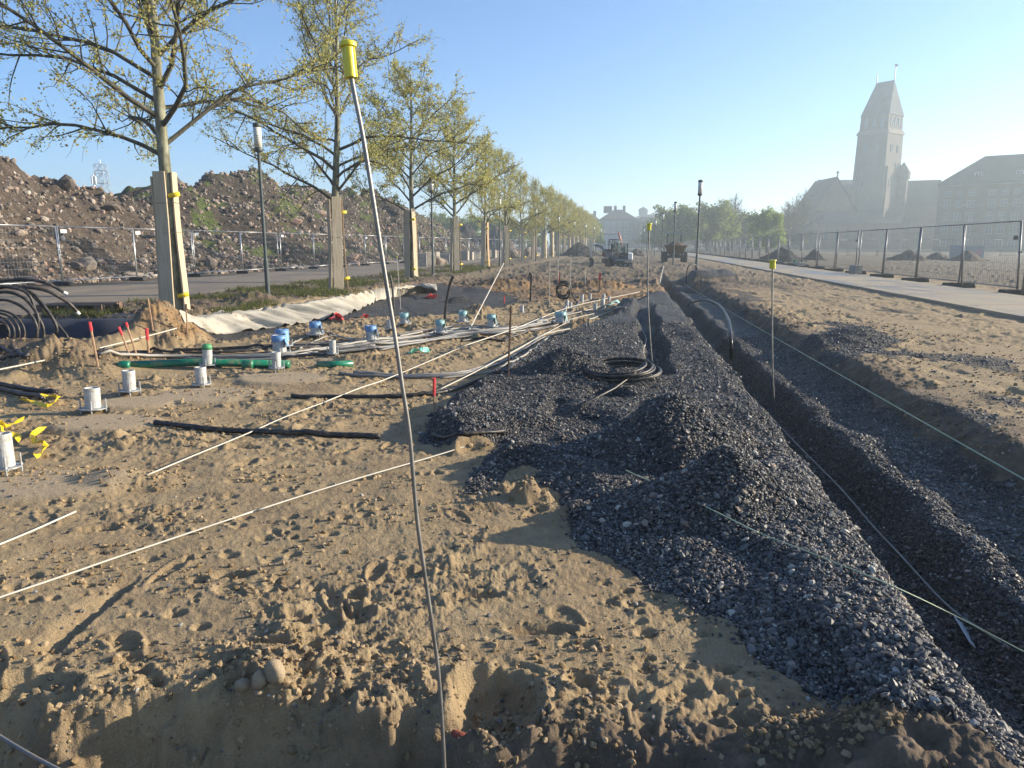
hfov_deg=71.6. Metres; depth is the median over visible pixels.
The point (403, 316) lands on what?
conduit sleeve
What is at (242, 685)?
stone
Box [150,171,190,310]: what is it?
tree guard
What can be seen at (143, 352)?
cable
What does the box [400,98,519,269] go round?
plane tree
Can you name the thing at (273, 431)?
cable
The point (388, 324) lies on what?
conduit sleeve
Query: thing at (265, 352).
cable
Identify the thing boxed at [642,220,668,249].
broadleaf tree
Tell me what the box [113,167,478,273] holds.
rubble heap
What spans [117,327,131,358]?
stake
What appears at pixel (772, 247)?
site fence
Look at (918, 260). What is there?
site fence
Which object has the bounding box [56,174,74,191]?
boulder
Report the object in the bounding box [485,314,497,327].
conduit sleeve
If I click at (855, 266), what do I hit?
kerb stone
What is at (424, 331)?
cable
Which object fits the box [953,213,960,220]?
window
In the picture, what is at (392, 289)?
hose
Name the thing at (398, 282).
stake
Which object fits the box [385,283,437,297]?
fleece sheet
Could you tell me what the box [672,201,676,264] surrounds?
street lamp
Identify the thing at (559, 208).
plane tree
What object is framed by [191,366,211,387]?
conduit sleeve
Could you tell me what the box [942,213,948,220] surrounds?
window
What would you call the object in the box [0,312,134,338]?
pit liner
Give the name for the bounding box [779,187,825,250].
broadleaf tree
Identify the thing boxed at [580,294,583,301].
conduit sleeve
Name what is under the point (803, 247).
site fence
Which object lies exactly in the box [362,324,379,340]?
conduit sleeve
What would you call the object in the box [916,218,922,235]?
arched window
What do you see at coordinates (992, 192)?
window
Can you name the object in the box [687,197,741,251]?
broadleaf tree
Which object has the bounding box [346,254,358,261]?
boulder
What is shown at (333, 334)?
cable
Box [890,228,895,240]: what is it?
arched window
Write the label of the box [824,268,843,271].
ballast block
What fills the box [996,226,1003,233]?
window
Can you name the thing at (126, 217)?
rubble heap
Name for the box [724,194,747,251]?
broadleaf tree
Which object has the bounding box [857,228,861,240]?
arched window
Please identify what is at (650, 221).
broadleaf tree
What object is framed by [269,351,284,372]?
conduit sleeve
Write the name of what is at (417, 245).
site fence
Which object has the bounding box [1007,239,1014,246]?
window
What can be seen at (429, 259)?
concrete block
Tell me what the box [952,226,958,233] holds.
window
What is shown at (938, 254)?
earth heap
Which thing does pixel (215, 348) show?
cable
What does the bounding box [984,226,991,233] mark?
window
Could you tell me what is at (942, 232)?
window
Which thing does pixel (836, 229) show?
arched window
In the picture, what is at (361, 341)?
cable
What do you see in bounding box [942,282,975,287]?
ballast block
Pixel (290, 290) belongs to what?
grass
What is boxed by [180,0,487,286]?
plane tree
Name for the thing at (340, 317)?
plastic film
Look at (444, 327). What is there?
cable
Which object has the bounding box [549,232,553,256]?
tree guard
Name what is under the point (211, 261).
boulder
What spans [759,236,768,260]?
site fence
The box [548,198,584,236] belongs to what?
plane tree
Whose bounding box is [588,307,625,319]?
cable
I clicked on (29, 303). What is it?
hose
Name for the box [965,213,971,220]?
window
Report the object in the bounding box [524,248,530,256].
boulder
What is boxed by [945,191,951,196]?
window
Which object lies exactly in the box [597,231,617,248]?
storage hall
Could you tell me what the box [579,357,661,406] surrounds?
hose coil
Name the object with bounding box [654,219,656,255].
street lamp
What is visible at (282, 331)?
conduit sleeve
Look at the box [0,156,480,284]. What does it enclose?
rubble stones
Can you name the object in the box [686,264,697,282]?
hose
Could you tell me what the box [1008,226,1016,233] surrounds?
window
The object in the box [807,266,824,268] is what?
ballast block
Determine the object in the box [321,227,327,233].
boulder
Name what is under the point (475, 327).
cable
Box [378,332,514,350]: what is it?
cable
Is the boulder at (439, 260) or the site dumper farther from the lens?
the site dumper
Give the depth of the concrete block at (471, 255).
66.54 m
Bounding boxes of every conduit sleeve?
[0,432,22,476]
[79,386,107,414]
[118,369,140,396]
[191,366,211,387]
[199,344,215,366]
[268,333,290,352]
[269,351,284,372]
[275,328,292,345]
[306,320,324,338]
[326,340,338,356]
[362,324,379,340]
[384,319,391,331]
[397,312,410,326]
[433,319,447,333]
[456,310,469,324]
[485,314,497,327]
[518,305,524,313]
[552,311,569,323]
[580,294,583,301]
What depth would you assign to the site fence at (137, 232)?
28.72 m
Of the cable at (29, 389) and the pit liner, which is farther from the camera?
the pit liner
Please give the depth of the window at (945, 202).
169.69 m
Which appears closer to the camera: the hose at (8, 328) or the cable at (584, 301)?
the hose at (8, 328)
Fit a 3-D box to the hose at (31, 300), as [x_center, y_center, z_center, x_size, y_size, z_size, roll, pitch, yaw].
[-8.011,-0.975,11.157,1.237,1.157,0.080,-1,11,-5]
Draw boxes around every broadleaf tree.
[425,210,448,226]
[440,217,469,229]
[460,213,481,236]
[479,215,508,233]
[507,216,530,247]
[525,220,548,247]
[545,221,571,250]
[590,217,604,250]
[634,203,700,247]
[639,222,656,249]
[642,215,666,249]
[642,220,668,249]
[685,206,730,250]
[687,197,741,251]
[698,223,718,250]
[718,218,749,250]
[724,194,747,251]
[728,210,758,250]
[744,205,786,252]
[767,219,807,246]
[773,199,817,249]
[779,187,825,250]
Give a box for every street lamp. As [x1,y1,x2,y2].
[252,122,270,294]
[429,183,434,274]
[498,197,500,265]
[535,208,536,260]
[558,216,559,257]
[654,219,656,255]
[661,213,663,259]
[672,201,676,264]
[695,180,702,269]
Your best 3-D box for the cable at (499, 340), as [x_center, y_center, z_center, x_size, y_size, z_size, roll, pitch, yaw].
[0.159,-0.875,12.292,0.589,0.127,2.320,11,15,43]
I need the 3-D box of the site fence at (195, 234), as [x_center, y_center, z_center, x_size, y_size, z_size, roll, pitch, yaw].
[-13.617,-6.099,32.938,0.090,1.987,3.571,3,11,14]
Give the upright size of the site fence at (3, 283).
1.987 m
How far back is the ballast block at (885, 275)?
30.62 m
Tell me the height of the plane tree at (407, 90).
8.512 m
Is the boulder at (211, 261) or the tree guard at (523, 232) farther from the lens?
the tree guard at (523, 232)
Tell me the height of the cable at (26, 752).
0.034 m
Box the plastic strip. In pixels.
[407,347,429,353]
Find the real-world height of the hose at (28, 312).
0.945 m
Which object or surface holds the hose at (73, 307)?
on the ground at (508, 547)
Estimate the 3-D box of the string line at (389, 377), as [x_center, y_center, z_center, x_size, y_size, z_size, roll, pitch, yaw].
[-1.272,-0.191,8.796,0.052,0.026,4.042,3,12,16]
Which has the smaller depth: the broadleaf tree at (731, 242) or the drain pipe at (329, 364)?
the drain pipe at (329, 364)
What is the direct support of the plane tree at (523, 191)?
on the ground at (508, 547)
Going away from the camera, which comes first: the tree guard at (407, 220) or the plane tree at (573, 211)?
the tree guard at (407, 220)
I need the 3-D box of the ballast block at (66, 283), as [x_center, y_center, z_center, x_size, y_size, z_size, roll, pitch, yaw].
[-15.636,-3.502,24.724,0.674,0.130,0.218,2,11,11]
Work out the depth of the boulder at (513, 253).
72.37 m
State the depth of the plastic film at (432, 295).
21.12 m
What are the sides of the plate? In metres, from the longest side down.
0.160 x 0.100 x 0.006 m
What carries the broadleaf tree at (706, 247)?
on the ground at (508, 547)
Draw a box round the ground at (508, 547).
[0,245,1023,767]
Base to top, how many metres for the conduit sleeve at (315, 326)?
0.376 m
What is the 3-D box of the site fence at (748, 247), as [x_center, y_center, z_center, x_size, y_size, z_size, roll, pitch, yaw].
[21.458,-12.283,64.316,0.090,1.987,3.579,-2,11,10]
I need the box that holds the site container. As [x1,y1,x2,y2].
[949,245,984,258]
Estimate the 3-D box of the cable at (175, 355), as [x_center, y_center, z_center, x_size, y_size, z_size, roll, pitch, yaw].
[-2.518,-0.657,10.642,6.401,0.251,0.610,-7,13,-33]
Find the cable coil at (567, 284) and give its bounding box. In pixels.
[556,280,577,302]
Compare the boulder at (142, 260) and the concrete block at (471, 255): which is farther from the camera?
the concrete block at (471, 255)
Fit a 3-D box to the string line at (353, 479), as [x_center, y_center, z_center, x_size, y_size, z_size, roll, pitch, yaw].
[-0.872,0.591,4.877,0.049,0.046,1.898,10,15,41]
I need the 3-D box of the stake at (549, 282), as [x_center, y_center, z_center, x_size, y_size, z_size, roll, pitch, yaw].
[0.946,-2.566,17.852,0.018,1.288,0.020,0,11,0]
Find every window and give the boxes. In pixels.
[823,228,828,240]
[834,228,839,240]
[845,228,850,240]
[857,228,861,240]
[868,228,873,240]
[879,228,884,240]
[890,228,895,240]
[904,218,910,235]
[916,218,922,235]
[928,218,934,235]
[939,240,945,246]
[941,227,947,233]
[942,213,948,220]
[943,201,950,207]
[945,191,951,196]
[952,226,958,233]
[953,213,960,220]
[955,201,961,207]
[956,191,962,196]
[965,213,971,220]
[966,200,973,207]
[966,226,970,233]
[968,190,974,195]
[983,239,990,246]
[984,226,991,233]
[986,212,993,219]
[988,199,995,206]
[989,189,996,194]
[995,239,1002,246]
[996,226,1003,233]
[998,212,1005,219]
[1000,199,1007,206]
[1002,189,1008,194]
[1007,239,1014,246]
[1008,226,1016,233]
[1010,212,1018,219]
[1012,199,1019,206]
[1014,188,1021,194]
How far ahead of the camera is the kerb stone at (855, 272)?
32.73 m
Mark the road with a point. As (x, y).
(1000, 304)
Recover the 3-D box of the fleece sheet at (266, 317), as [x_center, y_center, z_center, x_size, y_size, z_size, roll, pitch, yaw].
[-4.236,-1.838,16.183,1.380,0.508,10.053,2,11,11]
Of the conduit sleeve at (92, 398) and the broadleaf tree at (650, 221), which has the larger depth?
the broadleaf tree at (650, 221)
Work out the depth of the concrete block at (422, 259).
46.08 m
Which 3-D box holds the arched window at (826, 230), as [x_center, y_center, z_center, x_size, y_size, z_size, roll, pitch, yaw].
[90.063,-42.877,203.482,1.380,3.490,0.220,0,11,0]
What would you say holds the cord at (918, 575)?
on the ground at (508, 547)
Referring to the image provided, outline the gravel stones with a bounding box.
[418,321,1023,766]
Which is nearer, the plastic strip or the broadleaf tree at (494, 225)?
the plastic strip
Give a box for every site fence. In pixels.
[0,224,62,284]
[56,226,136,281]
[132,228,194,276]
[192,230,243,273]
[239,231,279,269]
[279,233,314,268]
[312,234,332,265]
[342,235,365,264]
[364,235,386,263]
[385,236,403,261]
[403,237,419,257]
[433,237,445,252]
[716,239,720,255]
[720,240,724,255]
[729,238,735,256]
[734,238,739,257]
[745,237,751,258]
[752,237,758,258]
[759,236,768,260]
[768,235,778,261]
[778,235,789,262]
[788,234,803,264]
[788,240,817,254]
[802,233,816,265]
[816,232,837,267]
[818,240,847,254]
[835,231,858,269]
[847,242,877,255]
[858,229,886,273]
[882,227,920,277]
[915,224,966,282]
[960,220,1022,288]
[971,240,1001,255]
[1021,275,1023,292]
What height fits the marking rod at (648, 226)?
1.867 m
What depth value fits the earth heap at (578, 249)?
82.91 m
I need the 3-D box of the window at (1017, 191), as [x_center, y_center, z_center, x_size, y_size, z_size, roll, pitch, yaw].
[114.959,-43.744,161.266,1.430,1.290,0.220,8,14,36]
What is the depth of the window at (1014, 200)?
161.74 m
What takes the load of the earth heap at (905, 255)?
on the ground at (508, 547)
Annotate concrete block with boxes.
[418,253,426,266]
[423,252,434,264]
[440,253,449,262]
[459,251,468,259]
[469,252,473,259]
[472,251,479,258]
[491,250,496,257]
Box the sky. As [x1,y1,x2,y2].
[0,0,1023,244]
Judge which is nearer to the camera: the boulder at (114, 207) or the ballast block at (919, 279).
the ballast block at (919, 279)
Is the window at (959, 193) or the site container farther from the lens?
the window at (959, 193)
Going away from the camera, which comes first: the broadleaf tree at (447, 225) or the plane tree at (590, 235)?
the plane tree at (590, 235)
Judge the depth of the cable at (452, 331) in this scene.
12.23 m
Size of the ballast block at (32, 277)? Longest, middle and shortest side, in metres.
0.866 x 0.672 x 0.352 m
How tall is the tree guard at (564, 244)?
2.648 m
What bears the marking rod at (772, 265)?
on the ground at (508, 547)
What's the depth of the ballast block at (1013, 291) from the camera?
19.94 m
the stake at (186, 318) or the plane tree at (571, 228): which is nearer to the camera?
the stake at (186, 318)
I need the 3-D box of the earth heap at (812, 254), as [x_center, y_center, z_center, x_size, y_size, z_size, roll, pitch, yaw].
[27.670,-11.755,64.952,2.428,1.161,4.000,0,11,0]
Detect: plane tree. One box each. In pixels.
[0,0,371,310]
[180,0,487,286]
[345,46,501,276]
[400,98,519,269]
[449,129,524,266]
[484,149,541,262]
[491,171,549,243]
[512,175,556,237]
[526,182,569,257]
[538,184,572,256]
[539,190,578,240]
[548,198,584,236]
[550,195,578,237]
[567,202,587,244]
[571,207,588,241]
[575,206,592,238]
[579,208,591,242]
[581,215,598,242]
[584,210,597,236]
[588,214,599,238]
[591,217,602,238]
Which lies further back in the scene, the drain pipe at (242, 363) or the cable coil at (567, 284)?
the cable coil at (567, 284)
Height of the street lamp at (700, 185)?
4.350 m
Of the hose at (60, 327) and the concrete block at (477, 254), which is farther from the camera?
the concrete block at (477, 254)
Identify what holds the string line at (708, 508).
on the gravel stones
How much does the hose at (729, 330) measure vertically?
0.564 m
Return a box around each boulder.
[15,229,25,236]
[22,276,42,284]
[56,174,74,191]
[70,261,83,270]
[72,247,80,252]
[77,257,96,270]
[104,204,120,211]
[124,272,143,275]
[138,258,147,263]
[184,231,195,238]
[205,257,217,266]
[288,218,302,225]
[314,201,322,206]
[316,210,326,215]
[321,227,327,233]
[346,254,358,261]
[349,260,359,265]
[435,256,445,264]
[504,249,517,257]
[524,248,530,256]
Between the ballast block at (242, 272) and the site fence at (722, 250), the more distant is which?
the site fence at (722, 250)
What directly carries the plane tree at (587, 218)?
on the ground at (508, 547)
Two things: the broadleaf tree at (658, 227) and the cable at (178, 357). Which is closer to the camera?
the cable at (178, 357)
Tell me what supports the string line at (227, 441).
on the ground at (508, 547)
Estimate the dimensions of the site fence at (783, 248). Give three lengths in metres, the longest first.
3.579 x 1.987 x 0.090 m
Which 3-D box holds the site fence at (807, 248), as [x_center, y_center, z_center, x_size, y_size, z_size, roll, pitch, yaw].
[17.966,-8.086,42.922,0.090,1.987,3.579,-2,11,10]
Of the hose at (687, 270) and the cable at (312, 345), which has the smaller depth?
the cable at (312, 345)
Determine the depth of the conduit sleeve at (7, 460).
4.75 m
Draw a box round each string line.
[0,328,176,369]
[0,510,255,597]
[0,511,76,544]
[146,402,322,475]
[258,446,464,510]
[323,346,462,402]
[440,323,564,389]
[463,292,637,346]
[626,470,757,532]
[686,285,1023,479]
[758,532,1023,651]
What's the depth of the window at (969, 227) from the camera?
167.96 m
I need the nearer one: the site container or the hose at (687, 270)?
the hose at (687, 270)
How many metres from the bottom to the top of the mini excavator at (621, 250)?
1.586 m
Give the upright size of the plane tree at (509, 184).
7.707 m
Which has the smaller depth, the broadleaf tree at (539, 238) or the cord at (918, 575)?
the cord at (918, 575)
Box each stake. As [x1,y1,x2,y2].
[88,322,98,366]
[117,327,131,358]
[125,322,138,358]
[145,328,149,352]
[147,298,153,330]
[185,304,187,332]
[396,256,400,308]
[433,377,435,409]
[549,259,549,305]
[598,273,600,291]
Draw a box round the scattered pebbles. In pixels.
[0,313,1023,765]
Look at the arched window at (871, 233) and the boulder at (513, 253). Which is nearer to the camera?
the boulder at (513, 253)
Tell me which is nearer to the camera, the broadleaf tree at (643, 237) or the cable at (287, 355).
the cable at (287, 355)
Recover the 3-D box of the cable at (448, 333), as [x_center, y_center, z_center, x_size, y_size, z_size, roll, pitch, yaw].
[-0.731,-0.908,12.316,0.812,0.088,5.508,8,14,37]
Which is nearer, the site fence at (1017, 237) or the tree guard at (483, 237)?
the site fence at (1017, 237)
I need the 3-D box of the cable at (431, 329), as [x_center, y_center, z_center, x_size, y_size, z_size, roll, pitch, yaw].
[0.087,-1.238,14.062,1.245,0.106,9.758,9,14,38]
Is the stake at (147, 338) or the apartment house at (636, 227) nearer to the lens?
the stake at (147, 338)
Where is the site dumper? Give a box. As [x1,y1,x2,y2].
[662,233,686,262]
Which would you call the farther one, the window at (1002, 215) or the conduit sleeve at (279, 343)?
the window at (1002, 215)
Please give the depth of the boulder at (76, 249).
30.77 m
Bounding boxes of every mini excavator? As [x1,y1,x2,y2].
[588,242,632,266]
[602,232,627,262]
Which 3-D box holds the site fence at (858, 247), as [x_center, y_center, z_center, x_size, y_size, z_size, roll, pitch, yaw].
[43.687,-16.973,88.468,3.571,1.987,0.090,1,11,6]
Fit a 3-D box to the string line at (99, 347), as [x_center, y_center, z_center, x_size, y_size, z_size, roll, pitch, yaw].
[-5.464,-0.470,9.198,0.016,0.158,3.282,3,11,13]
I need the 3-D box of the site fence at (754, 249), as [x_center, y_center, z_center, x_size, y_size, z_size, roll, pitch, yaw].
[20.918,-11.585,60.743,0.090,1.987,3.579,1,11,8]
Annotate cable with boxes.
[0,381,58,393]
[0,386,44,399]
[0,734,59,767]
[96,347,328,353]
[97,336,457,359]
[99,329,507,356]
[104,350,174,353]
[132,340,327,353]
[153,419,380,438]
[166,334,449,358]
[166,346,378,359]
[173,338,363,350]
[186,338,425,354]
[234,344,374,356]
[248,354,334,358]
[286,303,616,347]
[286,316,548,348]
[290,331,405,343]
[290,362,514,398]
[293,344,336,346]
[299,335,389,348]
[302,331,488,356]
[320,325,502,343]
[336,321,546,348]
[336,321,553,350]
[336,326,503,345]
[338,329,570,378]
[342,318,542,347]
[353,328,569,374]
[364,306,616,342]
[378,308,609,349]
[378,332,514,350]
[431,429,504,439]
[440,333,553,378]
[445,320,547,330]
[460,326,553,341]
[572,298,598,309]
[577,305,619,313]
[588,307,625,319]
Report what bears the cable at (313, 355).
on the ground at (508, 547)
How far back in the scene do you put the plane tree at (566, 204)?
89.49 m
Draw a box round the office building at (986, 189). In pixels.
[932,154,1023,250]
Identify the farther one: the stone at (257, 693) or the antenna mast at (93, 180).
the antenna mast at (93, 180)
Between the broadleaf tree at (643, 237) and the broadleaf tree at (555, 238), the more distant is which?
the broadleaf tree at (643, 237)
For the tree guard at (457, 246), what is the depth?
34.39 m
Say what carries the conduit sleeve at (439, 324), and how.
on the ground at (508, 547)
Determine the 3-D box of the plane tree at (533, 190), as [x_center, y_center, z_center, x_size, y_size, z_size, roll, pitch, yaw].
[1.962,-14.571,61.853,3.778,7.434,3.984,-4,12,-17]
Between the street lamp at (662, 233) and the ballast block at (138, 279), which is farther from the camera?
the street lamp at (662, 233)
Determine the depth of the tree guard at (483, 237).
41.36 m
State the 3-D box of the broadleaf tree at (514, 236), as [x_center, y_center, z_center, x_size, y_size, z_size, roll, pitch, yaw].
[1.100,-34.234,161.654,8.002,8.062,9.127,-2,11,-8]
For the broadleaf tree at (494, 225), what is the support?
on the ground at (508, 547)
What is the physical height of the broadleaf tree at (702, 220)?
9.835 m
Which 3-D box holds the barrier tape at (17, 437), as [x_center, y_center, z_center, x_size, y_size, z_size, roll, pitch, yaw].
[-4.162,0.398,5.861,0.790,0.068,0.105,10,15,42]
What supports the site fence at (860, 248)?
on the ballast block at (885, 275)
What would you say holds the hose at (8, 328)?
on the ground at (508, 547)
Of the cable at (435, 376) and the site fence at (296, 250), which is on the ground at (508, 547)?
the cable at (435, 376)
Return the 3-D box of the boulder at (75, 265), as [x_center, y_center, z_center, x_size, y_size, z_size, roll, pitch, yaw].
[-18.131,-4.844,29.392,0.946,0.440,0.546,-22,-13,29]
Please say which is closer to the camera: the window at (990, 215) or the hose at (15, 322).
the hose at (15, 322)
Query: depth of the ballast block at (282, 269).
38.23 m
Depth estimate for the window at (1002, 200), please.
163.07 m
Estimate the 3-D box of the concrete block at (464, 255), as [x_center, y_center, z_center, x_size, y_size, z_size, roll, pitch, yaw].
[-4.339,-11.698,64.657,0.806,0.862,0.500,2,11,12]
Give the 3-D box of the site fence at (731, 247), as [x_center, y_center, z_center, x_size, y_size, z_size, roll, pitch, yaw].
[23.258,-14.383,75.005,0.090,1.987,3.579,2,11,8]
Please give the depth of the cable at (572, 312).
16.04 m
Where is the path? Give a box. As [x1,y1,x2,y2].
[0,251,561,317]
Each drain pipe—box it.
[117,359,290,368]
[316,361,352,367]
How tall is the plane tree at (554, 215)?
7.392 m
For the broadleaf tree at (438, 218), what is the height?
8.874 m
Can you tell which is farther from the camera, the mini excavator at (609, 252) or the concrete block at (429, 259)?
the mini excavator at (609, 252)
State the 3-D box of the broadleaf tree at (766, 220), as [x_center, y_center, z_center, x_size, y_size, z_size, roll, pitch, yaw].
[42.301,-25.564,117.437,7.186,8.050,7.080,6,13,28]
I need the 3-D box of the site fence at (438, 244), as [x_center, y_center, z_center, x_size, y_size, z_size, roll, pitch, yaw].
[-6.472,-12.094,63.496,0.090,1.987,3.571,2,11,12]
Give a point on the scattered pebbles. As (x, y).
(734, 641)
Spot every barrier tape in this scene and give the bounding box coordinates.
[0,416,24,427]
[0,424,21,442]
[18,394,60,406]
[29,426,48,458]
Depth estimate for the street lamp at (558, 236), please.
69.98 m
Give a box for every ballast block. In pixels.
[53,281,73,285]
[129,277,146,280]
[188,274,203,276]
[236,271,249,273]
[275,268,287,270]
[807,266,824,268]
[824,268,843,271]
[869,274,893,277]
[901,278,928,281]
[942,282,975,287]
[998,289,1023,295]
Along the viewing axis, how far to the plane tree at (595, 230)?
145.07 m
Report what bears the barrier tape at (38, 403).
on the ground at (508, 547)
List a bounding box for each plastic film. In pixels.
[328,312,343,319]
[424,293,437,297]
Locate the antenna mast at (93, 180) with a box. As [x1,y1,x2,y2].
[90,174,96,186]
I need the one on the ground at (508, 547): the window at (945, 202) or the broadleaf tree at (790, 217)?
the broadleaf tree at (790, 217)
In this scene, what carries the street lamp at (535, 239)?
on the ground at (508, 547)
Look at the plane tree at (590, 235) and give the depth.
117.32 m
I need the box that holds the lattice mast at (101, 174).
[93,162,110,192]
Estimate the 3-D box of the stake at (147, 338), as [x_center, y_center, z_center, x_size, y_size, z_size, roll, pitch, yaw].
[-5.160,-0.570,10.058,0.039,0.446,0.043,0,11,0]
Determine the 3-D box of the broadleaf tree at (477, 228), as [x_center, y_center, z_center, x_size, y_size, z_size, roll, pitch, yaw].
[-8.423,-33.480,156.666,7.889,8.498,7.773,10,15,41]
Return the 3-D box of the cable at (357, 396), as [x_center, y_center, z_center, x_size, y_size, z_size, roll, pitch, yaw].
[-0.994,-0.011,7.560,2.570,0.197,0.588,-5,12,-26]
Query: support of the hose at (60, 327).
on the ground at (508, 547)
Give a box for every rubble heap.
[0,156,282,282]
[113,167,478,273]
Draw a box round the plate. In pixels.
[954,616,975,647]
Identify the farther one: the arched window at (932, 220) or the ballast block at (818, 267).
the arched window at (932, 220)
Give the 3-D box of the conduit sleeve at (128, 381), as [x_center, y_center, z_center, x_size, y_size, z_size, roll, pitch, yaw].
[-3.978,0.042,7.381,0.216,0.372,0.216,1,10,1]
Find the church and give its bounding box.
[790,64,941,249]
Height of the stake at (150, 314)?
0.538 m
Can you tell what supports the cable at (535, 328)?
on the ground at (508, 547)
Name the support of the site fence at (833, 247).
on the ground at (508, 547)
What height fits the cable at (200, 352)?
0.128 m
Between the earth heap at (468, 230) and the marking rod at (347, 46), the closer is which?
the marking rod at (347, 46)
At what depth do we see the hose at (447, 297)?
13.46 m
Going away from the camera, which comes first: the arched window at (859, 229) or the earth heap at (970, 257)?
the earth heap at (970, 257)
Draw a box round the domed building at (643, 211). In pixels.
[636,206,658,218]
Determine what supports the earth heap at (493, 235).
on the ground at (508, 547)
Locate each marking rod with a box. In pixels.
[339,39,445,767]
[646,223,652,362]
[769,260,776,412]
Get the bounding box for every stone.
[234,678,249,691]
[252,670,267,690]
[253,689,263,696]
[264,658,284,684]
[849,265,862,267]
[849,268,862,270]
[849,271,861,273]
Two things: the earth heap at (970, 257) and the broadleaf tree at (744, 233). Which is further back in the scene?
the broadleaf tree at (744, 233)
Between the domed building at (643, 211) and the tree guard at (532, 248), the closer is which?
the tree guard at (532, 248)
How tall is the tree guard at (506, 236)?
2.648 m
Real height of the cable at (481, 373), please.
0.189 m
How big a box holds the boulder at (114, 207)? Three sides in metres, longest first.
0.989 x 0.764 x 0.341 m
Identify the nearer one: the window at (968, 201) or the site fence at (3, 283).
the site fence at (3, 283)
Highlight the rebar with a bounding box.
[507,306,511,376]
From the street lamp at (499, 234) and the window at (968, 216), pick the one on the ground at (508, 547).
the street lamp at (499, 234)
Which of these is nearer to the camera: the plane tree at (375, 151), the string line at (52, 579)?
the string line at (52, 579)
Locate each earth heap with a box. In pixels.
[458,222,490,249]
[489,227,514,250]
[560,242,601,256]
[631,249,646,255]
[756,247,807,261]
[803,249,826,260]
[886,249,928,260]
[925,252,949,259]
[946,250,989,260]
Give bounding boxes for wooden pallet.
[36,301,122,312]
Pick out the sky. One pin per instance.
(632, 104)
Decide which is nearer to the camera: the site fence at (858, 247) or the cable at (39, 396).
the cable at (39, 396)
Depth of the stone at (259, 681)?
2.47 m
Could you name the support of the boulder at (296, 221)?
on the rubble heap at (194, 215)
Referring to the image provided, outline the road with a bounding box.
[658,250,1023,320]
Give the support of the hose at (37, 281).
on the ground at (508, 547)
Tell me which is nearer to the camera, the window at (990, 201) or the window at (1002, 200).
the window at (1002, 200)
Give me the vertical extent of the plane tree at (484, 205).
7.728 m
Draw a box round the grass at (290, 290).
[39,264,500,318]
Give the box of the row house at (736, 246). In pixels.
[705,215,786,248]
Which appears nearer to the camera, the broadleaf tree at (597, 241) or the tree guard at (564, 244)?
the tree guard at (564, 244)
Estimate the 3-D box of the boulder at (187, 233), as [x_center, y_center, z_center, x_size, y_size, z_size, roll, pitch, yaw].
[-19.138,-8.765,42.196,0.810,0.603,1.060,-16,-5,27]
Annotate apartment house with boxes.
[598,206,636,247]
[631,217,658,247]
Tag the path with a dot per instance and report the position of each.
(122, 292)
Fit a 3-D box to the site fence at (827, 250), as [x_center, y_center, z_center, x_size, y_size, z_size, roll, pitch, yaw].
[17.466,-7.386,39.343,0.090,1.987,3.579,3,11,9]
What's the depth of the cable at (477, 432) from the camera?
5.53 m
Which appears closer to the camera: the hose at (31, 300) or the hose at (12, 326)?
the hose at (12, 326)
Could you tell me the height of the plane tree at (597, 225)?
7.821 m
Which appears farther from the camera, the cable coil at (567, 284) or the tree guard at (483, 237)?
the tree guard at (483, 237)
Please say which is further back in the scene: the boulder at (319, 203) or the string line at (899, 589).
the boulder at (319, 203)
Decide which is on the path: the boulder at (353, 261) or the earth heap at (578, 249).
the boulder at (353, 261)
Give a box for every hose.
[0,278,67,295]
[0,285,45,335]
[0,285,80,314]
[0,290,39,337]
[0,298,38,337]
[0,309,25,337]
[0,312,20,337]
[0,316,15,338]
[0,320,10,338]
[0,345,30,357]
[0,352,28,360]
[7,285,58,337]
[30,294,68,337]
[387,273,394,308]
[443,275,454,324]
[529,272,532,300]
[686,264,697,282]
[687,299,732,359]
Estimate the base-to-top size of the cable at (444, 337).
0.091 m
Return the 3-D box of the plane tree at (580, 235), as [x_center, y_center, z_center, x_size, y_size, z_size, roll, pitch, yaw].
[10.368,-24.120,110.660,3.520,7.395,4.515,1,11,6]
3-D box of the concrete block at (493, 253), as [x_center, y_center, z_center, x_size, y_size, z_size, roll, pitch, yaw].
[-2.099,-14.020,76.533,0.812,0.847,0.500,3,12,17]
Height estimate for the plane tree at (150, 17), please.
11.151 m
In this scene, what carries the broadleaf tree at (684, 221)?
on the ground at (508, 547)
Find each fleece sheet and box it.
[179,288,385,333]
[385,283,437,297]
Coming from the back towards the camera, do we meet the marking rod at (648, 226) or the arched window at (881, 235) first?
the arched window at (881, 235)
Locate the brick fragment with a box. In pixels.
[451,729,465,737]
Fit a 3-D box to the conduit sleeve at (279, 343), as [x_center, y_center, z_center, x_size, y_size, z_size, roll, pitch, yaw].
[-3.330,-0.503,10.168,0.328,0.427,0.328,-1,12,-3]
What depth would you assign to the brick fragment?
2.37 m
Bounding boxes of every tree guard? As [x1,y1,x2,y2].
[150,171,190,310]
[326,196,349,289]
[404,208,417,276]
[450,216,462,270]
[481,221,489,266]
[502,224,510,263]
[518,227,525,260]
[531,229,537,258]
[541,231,546,257]
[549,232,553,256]
[556,233,561,255]
[562,234,566,253]
[567,235,570,249]
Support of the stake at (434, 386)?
on the ground at (508, 547)
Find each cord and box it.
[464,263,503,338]
[745,390,1011,649]
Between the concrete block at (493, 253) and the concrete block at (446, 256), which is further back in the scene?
the concrete block at (493, 253)

